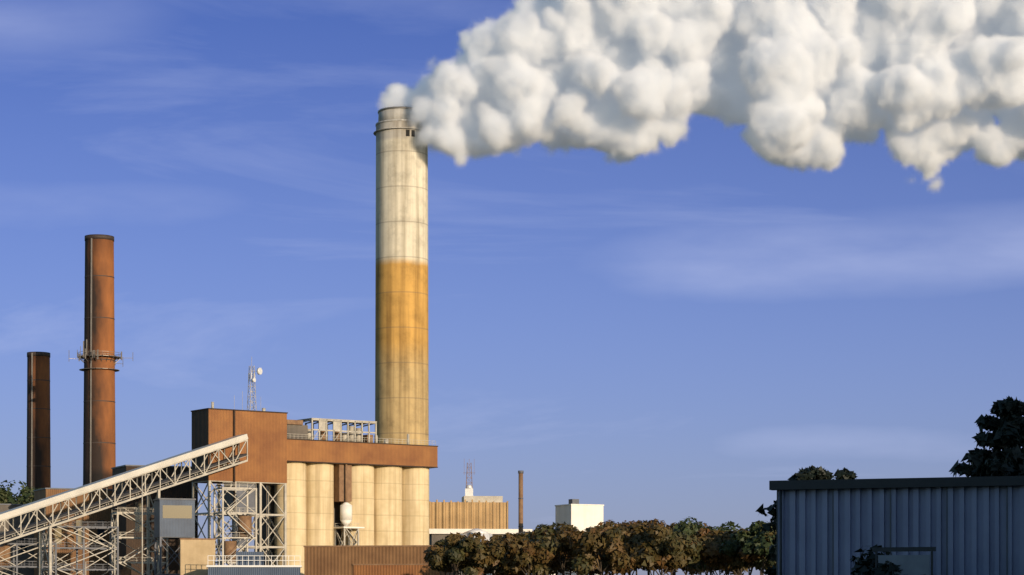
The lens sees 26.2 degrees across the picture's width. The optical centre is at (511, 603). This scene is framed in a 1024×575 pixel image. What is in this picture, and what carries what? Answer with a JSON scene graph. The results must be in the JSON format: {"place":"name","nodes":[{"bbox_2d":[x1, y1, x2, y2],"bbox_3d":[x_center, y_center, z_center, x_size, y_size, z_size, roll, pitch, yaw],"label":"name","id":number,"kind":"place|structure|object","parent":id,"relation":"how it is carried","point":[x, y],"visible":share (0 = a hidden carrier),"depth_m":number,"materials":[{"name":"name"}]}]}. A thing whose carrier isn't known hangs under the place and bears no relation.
{"place":"outdoors","nodes":[
{"label":"outdoors","id":0,"kind":"place"},
{"bbox_2d":[0,504,33,574],"bbox_3d":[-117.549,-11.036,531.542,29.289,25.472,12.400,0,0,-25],"label":"yard building","id":1,"kind":"structure","parent":0,"point":[23,556],"depth_m":525.03,"materials":[{"name":"metal"}]},
{"bbox_2d":[33,488,111,574],"bbox_3d":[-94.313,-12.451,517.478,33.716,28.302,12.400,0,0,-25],"label":"yard building","id":2,"kind":"structure","parent":0,"point":[103,516],"depth_m":508.98,"materials":[{"name":"metal"}]},
{"bbox_2d":[111,465,197,574],"bbox_3d":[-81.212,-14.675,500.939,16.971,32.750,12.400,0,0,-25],"label":"yard building","id":3,"kind":"structure","parent":0,"point":[182,490],"depth_m":494.84,"materials":[{"name":"metal"}]},
{"bbox_2d":[206,552,301,574],"bbox_3d":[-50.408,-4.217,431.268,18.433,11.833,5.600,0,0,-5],"label":"railing","id":4,"kind":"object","parent":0,"point":[249,563],"depth_m":428.87,"materials":[{"name":"white metal"}]},
{"bbox_2d":[303,545,457,574],"bbox_3d":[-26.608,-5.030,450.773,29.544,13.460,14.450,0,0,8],"label":"brown building","id":5,"kind":"structure","parent":0,"point":[368,560],"depth_m":444.07,"materials":[{"name":"orange metal"}]},
{"bbox_2d":[429,496,531,574],"bbox_3d":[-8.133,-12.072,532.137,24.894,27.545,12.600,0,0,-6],"label":"industrial building","id":6,"kind":"structure","parent":0,"point":[488,514],"depth_m":525.97,"materials":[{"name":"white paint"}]},
{"bbox_2d":[465,463,472,495],"bbox_3d":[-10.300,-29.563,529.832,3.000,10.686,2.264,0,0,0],"label":"antenna tower","id":7,"kind":"structure","parent":6,"relation":"on","point":[469,490],"depth_m":528.85,"materials":[{"name":"white metal"}]},
{"bbox_2d":[485,539,500,573],"bbox_3d":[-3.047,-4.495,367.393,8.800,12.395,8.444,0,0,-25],"label":"tree","id":8,"kind":"object","parent":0,"point":[490,541],"visible":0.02,"depth_m":364.77,"materials":[{"name":"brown plant"}]},
{"bbox_2d":[0,0,1023,574],"label":"sky","id":9,"kind":"structure","parent":0,"point":[686,258],"materials":[{"name":"blue"}]},
{"bbox_2d":[555,499,603,574],"bbox_3d":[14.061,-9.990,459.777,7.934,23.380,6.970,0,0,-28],"label":"white block building","id":10,"kind":"structure","parent":0,"point":[574,512],"depth_m":456.82,"materials":[{"name":"paint"}]},
{"bbox_2d":[702,567,750,574],"bbox_3d":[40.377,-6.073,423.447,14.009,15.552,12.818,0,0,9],"label":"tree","id":11,"kind":"object","parent":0,"point":[733,573],"visible":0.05,"depth_m":425.74,"materials":[{"name":"green plant"}]},
{"bbox_2d":[719,564,746,574],"bbox_3d":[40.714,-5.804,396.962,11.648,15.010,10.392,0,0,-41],"label":"tree","id":12,"kind":"object","parent":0,"point":[724,568],"visible":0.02,"depth_m":394.07,"materials":[{"name":"green plant"}]},
{"label":"ground","id":13,"kind":"structure","parent":0,"visible":0},
{"bbox_2d":[0,489,22,503],"bbox_3d":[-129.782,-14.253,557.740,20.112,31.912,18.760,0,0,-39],"label":"tree","id":14,"kind":"object","parent":13,"relation":"on","point":[11,498],"visible":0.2,"depth_m":552.23,"materials":[{"name":"green plant"}]},
{"bbox_2d":[0,484,34,503],"bbox_3d":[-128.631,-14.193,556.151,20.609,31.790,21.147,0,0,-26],"label":"tree","id":15,"kind":"object","parent":13,"relation":"on","point":[25,495],"visible":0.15,"depth_m":554.79,"materials":[{"name":"green plant"}]},
{"bbox_2d":[1,480,35,502],"bbox_3d":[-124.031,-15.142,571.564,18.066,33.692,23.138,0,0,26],"label":"tree","id":16,"kind":"object","parent":13,"relation":"on","point":[31,498],"visible":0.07,"depth_m":568.69,"materials":[{"name":"green plant"}]},
{"bbox_2d":[0,538,56,574],"bbox_3d":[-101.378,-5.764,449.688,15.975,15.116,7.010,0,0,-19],"label":"steel structure","id":17,"kind":"object","parent":13,"relation":"on","point":[5,557],"visible":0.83,"depth_m":448.02,"materials":[{"name":"grey metal"}]},
{"bbox_2d":[26,352,50,497],"bbox_3d":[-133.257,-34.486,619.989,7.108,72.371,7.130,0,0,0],"label":"smokestack","id":18,"kind":"object","parent":13,"relation":"on","point":[38,466],"visible":0.66,"depth_m":617.20,"materials":[{"name":"rusty steel"},{"name":"dark steel"}]},
{"bbox_2d":[42,521,118,574],"bbox_3d":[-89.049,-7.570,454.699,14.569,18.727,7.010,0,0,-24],"label":"steel structure","id":19,"kind":"object","parent":13,"relation":"on","point":[69,542],"visible":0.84,"depth_m":453.56,"materials":[{"name":"grey metal"}]},
{"bbox_2d":[72,234,133,488],"bbox_3d":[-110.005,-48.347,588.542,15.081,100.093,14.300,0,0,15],"label":"smokestack","id":20,"kind":"object","parent":13,"relation":"on","point":[98,356],"visible":0.85,"depth_m":586.50,"materials":[{"name":"rusty steel"},{"name":"dark steel"}]},
{"bbox_2d":[114,534,122,574],"bbox_3d":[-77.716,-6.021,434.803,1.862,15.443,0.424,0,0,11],"label":"light pole","id":21,"kind":"object","parent":13,"relation":"on","point":[114,552],"visible":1,"depth_m":434.89,"materials":[{"name":"metal"}]},
{"bbox_2d":[0,434,247,574],"bbox_3d":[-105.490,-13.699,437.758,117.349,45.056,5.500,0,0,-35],"label":"conveyor gallery","id":22,"kind":"object","parent":13,"relation":"on","point":[98,485],"visible":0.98,"depth_m":454.09,"materials":[{"name":"metal"}]},
{"bbox_2d":[111,507,167,574],"bbox_3d":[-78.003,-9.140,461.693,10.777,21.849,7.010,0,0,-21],"label":"steel structure","id":23,"kind":"object","parent":13,"relation":"on","point":[127,569],"visible":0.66,"depth_m":459.77,"materials":[{"name":"grey metal"}]},
{"bbox_2d":[142,474,149,574],"bbox_3d":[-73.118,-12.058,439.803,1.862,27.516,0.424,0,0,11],"label":"light pole","id":24,"kind":"object","parent":13,"relation":"on","point":[142,522],"visible":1,"depth_m":439.90,"materials":[{"name":"metal"}]},
{"bbox_2d":[153,498,195,574],"bbox_3d":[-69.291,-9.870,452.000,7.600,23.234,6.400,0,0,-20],"label":"control cabin","id":25,"kind":"object","parent":13,"relation":"on","point":[174,517],"visible":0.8,"depth_m":449.27,"materials":[{"name":"grey metal"}]},
{"bbox_2d":[179,538,215,574],"bbox_3d":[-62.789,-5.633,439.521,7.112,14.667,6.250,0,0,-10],"label":"small building","id":26,"kind":"structure","parent":13,"relation":"on","point":[194,556],"depth_m":436.53,"materials":[{"name":"beige metal"}]},
{"bbox_2d":[213,483,256,564],"bbox_3d":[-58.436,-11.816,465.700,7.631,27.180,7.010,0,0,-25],"label":"steel structure","id":27,"kind":"object","parent":13,"relation":"on","point":[245,527],"visible":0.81,"depth_m":464.57,"materials":[{"name":"grey metal"}]},
{"bbox_2d":[191,402,437,574],"bbox_3d":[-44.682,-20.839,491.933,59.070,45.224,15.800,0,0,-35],"label":"silo building","id":28,"kind":"structure","parent":13,"relation":"on","point":[353,485],"depth_m":487.51,"materials":[{"name":"concrete"}]},
{"bbox_2d":[242,366,261,410],"bbox_3d":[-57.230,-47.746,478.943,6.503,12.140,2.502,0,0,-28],"label":"antenna tower","id":29,"kind":"structure","parent":28,"relation":"on","point":[259,372],"depth_m":479.32,"materials":[{"name":"metal"}]},
{"bbox_2d":[373,106,429,444],"bbox_3d":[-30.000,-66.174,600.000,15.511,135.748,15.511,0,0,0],"label":"stack","id":30,"kind":"object","parent":13,"relation":"on","point":[401,133],"visible":0.87,"depth_m":593.79,"materials":[{"name":"concrete"}]},
{"bbox_2d":[423,538,455,574],"bbox_3d":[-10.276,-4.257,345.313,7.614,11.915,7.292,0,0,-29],"label":"tree","id":31,"kind":"object","parent":13,"relation":"on","point":[427,557],"visible":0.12,"depth_m":344.04,"materials":[{"name":"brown plant"}]},
{"bbox_2d":[429,532,482,574],"bbox_3d":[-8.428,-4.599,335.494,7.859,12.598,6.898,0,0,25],"label":"tree","id":32,"kind":"object","parent":13,"relation":"on","point":[455,547],"visible":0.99,"depth_m":334.26,"materials":[{"name":"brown plant"}]},
{"bbox_2d":[427,532,486,574],"bbox_3d":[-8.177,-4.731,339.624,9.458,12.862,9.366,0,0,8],"label":"tree","id":33,"kind":"object","parent":13,"relation":"on","point":[432,549],"visible":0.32,"depth_m":339.55,"materials":[{"name":"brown plant"}]},
{"bbox_2d":[461,529,491,574],"bbox_3d":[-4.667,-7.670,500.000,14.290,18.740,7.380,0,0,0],"label":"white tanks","id":34,"kind":"object","parent":13,"relation":"on","point":[487,535],"visible":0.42,"depth_m":497.75,"materials":[{"name":"metal"}]},
{"bbox_2d":[460,541,506,574],"bbox_3d":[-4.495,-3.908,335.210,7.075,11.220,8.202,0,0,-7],"label":"tree","id":35,"kind":"object","parent":13,"relation":"on","point":[480,558],"visible":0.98,"depth_m":332.55,"materials":[{"name":"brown plant"}]},
{"bbox_2d":[483,538,504,574],"bbox_3d":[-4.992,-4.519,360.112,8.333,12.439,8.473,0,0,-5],"label":"tree","id":36,"kind":"object","parent":13,"relation":"on","point":[486,569],"visible":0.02,"depth_m":358.12,"materials":[{"name":"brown plant"}]},
{"bbox_2d":[487,539,518,574],"bbox_3d":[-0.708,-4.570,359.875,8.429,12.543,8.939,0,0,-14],"label":"tree","id":37,"kind":"object","parent":13,"relation":"on","point":[497,572],"visible":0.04,"depth_m":357.28,"materials":[{"name":"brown plant"}]},
{"bbox_2d":[482,533,528,542],"bbox_3d":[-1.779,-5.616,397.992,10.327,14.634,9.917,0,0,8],"label":"tree","id":38,"kind":"object","parent":13,"relation":"on","point":[497,536],"visible":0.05,"depth_m":397.43,"materials":[{"name":"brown plant"}]},
{"bbox_2d":[518,470,523,533],"bbox_3d":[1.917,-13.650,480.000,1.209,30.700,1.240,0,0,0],"label":"smokestack","id":39,"kind":"object","parent":13,"relation":"on","point":[520,512],"visible":0.7,"depth_m":479.58,"materials":[{"name":"orange metal"}]},
{"bbox_2d":[499,532,553,574],"bbox_3d":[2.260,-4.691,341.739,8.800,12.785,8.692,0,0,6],"label":"tree","id":40,"kind":"object","parent":13,"relation":"on","point":[507,537],"visible":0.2,"depth_m":340.04,"materials":[{"name":"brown plant"}]},
{"bbox_2d":[496,535,559,574],"bbox_3d":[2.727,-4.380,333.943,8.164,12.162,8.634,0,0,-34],"label":"tree","id":41,"kind":"object","parent":13,"relation":"on","point":[526,554],"visible":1,"depth_m":332.57,"materials":[{"name":"green plant"}]},
{"bbox_2d":[529,529,564,574],"bbox_3d":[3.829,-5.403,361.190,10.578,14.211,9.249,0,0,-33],"label":"tree","id":42,"kind":"object","parent":13,"relation":"on","point":[555,568],"visible":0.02,"depth_m":362.68,"materials":[{"name":"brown plant"}]},
{"bbox_2d":[550,558,566,574],"bbox_3d":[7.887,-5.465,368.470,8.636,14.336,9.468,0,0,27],"label":"tree","id":43,"kind":"object","parent":13,"relation":"on","point":[556,572],"visible":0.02,"depth_m":364.81,"materials":[{"name":"brown plant"}]},
{"bbox_2d":[529,521,599,574],"bbox_3d":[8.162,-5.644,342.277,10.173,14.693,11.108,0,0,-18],"label":"tree","id":44,"kind":"object","parent":13,"relation":"on","point":[561,536],"visible":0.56,"depth_m":340.12,"materials":[{"name":"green plant"}]},
{"bbox_2d":[565,532,578,574],"bbox_3d":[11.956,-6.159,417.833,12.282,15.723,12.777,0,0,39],"label":"tree","id":45,"kind":"object","parent":13,"relation":"on","point":[567,570],"visible":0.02,"depth_m":422.20,"materials":[{"name":"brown plant"}]},
{"bbox_2d":[552,530,596,574],"bbox_3d":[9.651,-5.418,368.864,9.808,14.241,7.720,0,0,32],"label":"tree","id":46,"kind":"object","parent":13,"relation":"on","point":[590,573],"visible":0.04,"depth_m":369.10,"materials":[{"name":"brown plant"}]},
{"bbox_2d":[560,525,609,574],"bbox_3d":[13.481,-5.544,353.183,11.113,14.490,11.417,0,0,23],"label":"tree","id":47,"kind":"object","parent":13,"relation":"on","point":[604,557],"visible":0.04,"depth_m":351.53,"materials":[{"name":"brown plant"}]},
{"bbox_2d":[561,554,613,574],"bbox_3d":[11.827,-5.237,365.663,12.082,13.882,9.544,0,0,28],"label":"tree","id":48,"kind":"object","parent":13,"relation":"on","point":[570,562],"visible":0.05,"depth_m":364.44,"materials":[{"name":"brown plant"}]},
{"bbox_2d":[567,526,635,574],"bbox_3d":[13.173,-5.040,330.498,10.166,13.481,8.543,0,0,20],"label":"tree","id":49,"kind":"object","parent":13,"relation":"on","point":[590,543],"visible":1,"depth_m":328.97,"materials":[{"name":"green plant"}]},
{"bbox_2d":[598,520,628,574],"bbox_3d":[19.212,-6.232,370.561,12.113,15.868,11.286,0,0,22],"label":"tree","id":50,"kind":"object","parent":13,"relation":"on","point":[608,525],"visible":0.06,"depth_m":368.17,"materials":[{"name":"brown plant"}]},
{"bbox_2d":[601,520,642,574],"bbox_3d":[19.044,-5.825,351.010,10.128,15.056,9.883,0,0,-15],"label":"tree","id":51,"kind":"object","parent":13,"relation":"on","point":[603,561],"visible":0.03,"depth_m":350.79,"materials":[{"name":"brown plant"}]},
{"bbox_2d":[614,523,653,574],"bbox_3d":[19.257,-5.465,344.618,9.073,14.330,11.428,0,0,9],"label":"tree","id":52,"kind":"object","parent":13,"relation":"on","point":[631,530],"visible":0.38,"depth_m":342.57,"materials":[{"name":"brown plant"}]},
{"bbox_2d":[636,520,664,574],"bbox_3d":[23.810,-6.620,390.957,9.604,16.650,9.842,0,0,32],"label":"tree","id":53,"kind":"object","parent":13,"relation":"on","point":[642,522],"visible":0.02,"depth_m":390.03,"materials":[{"name":"brown plant"}]},
{"bbox_2d":[625,533,678,574],"bbox_3d":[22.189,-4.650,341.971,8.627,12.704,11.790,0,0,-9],"label":"tree","id":54,"kind":"object","parent":13,"relation":"on","point":[662,564],"visible":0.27,"depth_m":339.18,"materials":[{"name":"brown plant"}]},
{"bbox_2d":[629,525,687,574],"bbox_3d":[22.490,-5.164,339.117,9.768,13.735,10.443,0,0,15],"label":"tree","id":55,"kind":"object","parent":13,"relation":"on","point":[656,539],"visible":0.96,"depth_m":336.60,"materials":[{"name":"green plant"}]},
{"bbox_2d":[639,518,702,574],"bbox_3d":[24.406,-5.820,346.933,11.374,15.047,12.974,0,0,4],"label":"tree","id":56,"kind":"object","parent":13,"relation":"on","point":[691,549],"visible":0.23,"depth_m":343.17,"materials":[{"name":"green plant"}]},
{"bbox_2d":[646,517,703,574],"bbox_3d":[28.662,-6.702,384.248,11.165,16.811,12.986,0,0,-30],"label":"tree","id":57,"kind":"object","parent":13,"relation":"on","point":[687,528],"visible":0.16,"depth_m":380.87,"materials":[{"name":"green plant"}]},
{"bbox_2d":[668,521,709,574],"bbox_3d":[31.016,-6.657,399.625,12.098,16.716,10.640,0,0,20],"label":"tree","id":58,"kind":"object","parent":13,"relation":"on","point":[671,526],"visible":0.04,"depth_m":401.50,"materials":[{"name":"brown plant"}]},
{"bbox_2d":[679,561,708,574],"bbox_3d":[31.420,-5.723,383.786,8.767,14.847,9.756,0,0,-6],"label":"tree","id":59,"kind":"object","parent":13,"relation":"on","point":[692,571],"visible":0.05,"depth_m":380.09,"materials":[{"name":"green plant"}]},
{"bbox_2d":[687,528,730,574],"bbox_3d":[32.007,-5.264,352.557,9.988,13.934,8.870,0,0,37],"label":"tree","id":60,"kind":"object","parent":13,"relation":"on","point":[706,539],"visible":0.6,"depth_m":352.21,"materials":[{"name":"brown plant"}]},
{"bbox_2d":[688,521,740,574],"bbox_3d":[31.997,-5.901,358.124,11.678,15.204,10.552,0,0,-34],"label":"tree","id":61,"kind":"object","parent":13,"relation":"on","point":[728,524],"visible":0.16,"depth_m":357.83,"materials":[{"name":"green plant"}]},
{"bbox_2d":[700,528,747,574],"bbox_3d":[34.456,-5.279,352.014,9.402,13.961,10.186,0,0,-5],"label":"tree","id":62,"kind":"object","parent":13,"relation":"on","point":[735,562],"visible":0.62,"depth_m":348.97,"materials":[{"name":"green plant"}]},
{"bbox_2d":[719,539,766,574],"bbox_3d":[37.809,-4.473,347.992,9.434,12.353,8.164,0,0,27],"label":"tree","id":63,"kind":"object","parent":13,"relation":"on","point":[729,547],"visible":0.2,"depth_m":346.72,"materials":[{"name":"green plant"}]},
{"bbox_2d":[730,520,776,574],"bbox_3d":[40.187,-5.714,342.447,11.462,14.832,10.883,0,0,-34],"label":"tree","id":64,"kind":"object","parent":13,"relation":"on","point":[747,540],"visible":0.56,"depth_m":340.48,"materials":[{"name":"green plant"}]},
{"bbox_2d":[738,522,776,572],"bbox_3d":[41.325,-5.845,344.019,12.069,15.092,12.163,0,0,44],"label":"tree","id":65,"kind":"object","parent":13,"relation":"on","point":[748,558],"visible":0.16,"depth_m":344.07,"materials":[{"name":"green plant"}]},
{"bbox_2d":[755,468,816,574],"bbox_3d":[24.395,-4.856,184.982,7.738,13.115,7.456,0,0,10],"label":"tree","id":66,"kind":"object","parent":13,"relation":"on","point":[772,509],"visible":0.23,"depth_m":184.88,"materials":[{"name":"green plant"}]},
{"bbox_2d":[772,465,826,548],"bbox_3d":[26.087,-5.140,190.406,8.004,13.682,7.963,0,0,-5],"label":"tree","id":67,"kind":"object","parent":13,"relation":"on","point":[820,471],"visible":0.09,"depth_m":189.65,"materials":[{"name":"green plant"}]},
{"bbox_2d":[770,469,834,536],"bbox_3d":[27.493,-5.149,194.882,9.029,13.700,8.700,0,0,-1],"label":"tree","id":68,"kind":"object","parent":13,"relation":"on","point":[829,476],"visible":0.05,"depth_m":194.54,"materials":[{"name":"green plant"}]},
{"bbox_2d":[833,467,857,478],"bbox_3d":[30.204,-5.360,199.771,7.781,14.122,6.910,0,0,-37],"label":"tree","id":69,"kind":"object","parent":13,"relation":"on","point":[845,473],"visible":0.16,"depth_m":199.38,"materials":[{"name":"green plant"}]},
{"bbox_2d":[850,544,902,574],"bbox_3d":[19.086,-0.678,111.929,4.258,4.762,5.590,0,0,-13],"label":"shrub","id":70,"kind":"object","parent":13,"relation":"on","point":[863,566],"visible":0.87,"depth_m":111.96,"materials":[{"name":"green plant"}]},
{"bbox_2d":[769,476,1023,574],"bbox_3d":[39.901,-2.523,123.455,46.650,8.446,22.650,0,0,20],"label":"corrugated shed","id":71,"kind":"structure","parent":13,"relation":"on","point":[969,525],"depth_m":118.64,"materials":[{"name":"metal"}]},
{"bbox_2d":[872,547,935,574],"bbox_3d":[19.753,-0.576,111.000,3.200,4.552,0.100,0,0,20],"label":"door frame","id":72,"kind":"object","parent":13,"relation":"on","point":[914,564],"visible":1,"depth_m":110.89,"materials":[{"name":"metal"}]},
{"bbox_2d":[949,396,1023,476],"bbox_3d":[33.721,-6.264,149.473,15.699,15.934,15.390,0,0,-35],"label":"tree","id":73,"kind":"object","parent":13,"relation":"on","point":[1006,436],"visible":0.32,"depth_m":149.13,"materials":[{"name":"broad leaves"},{"name":"bark"}]}
]}

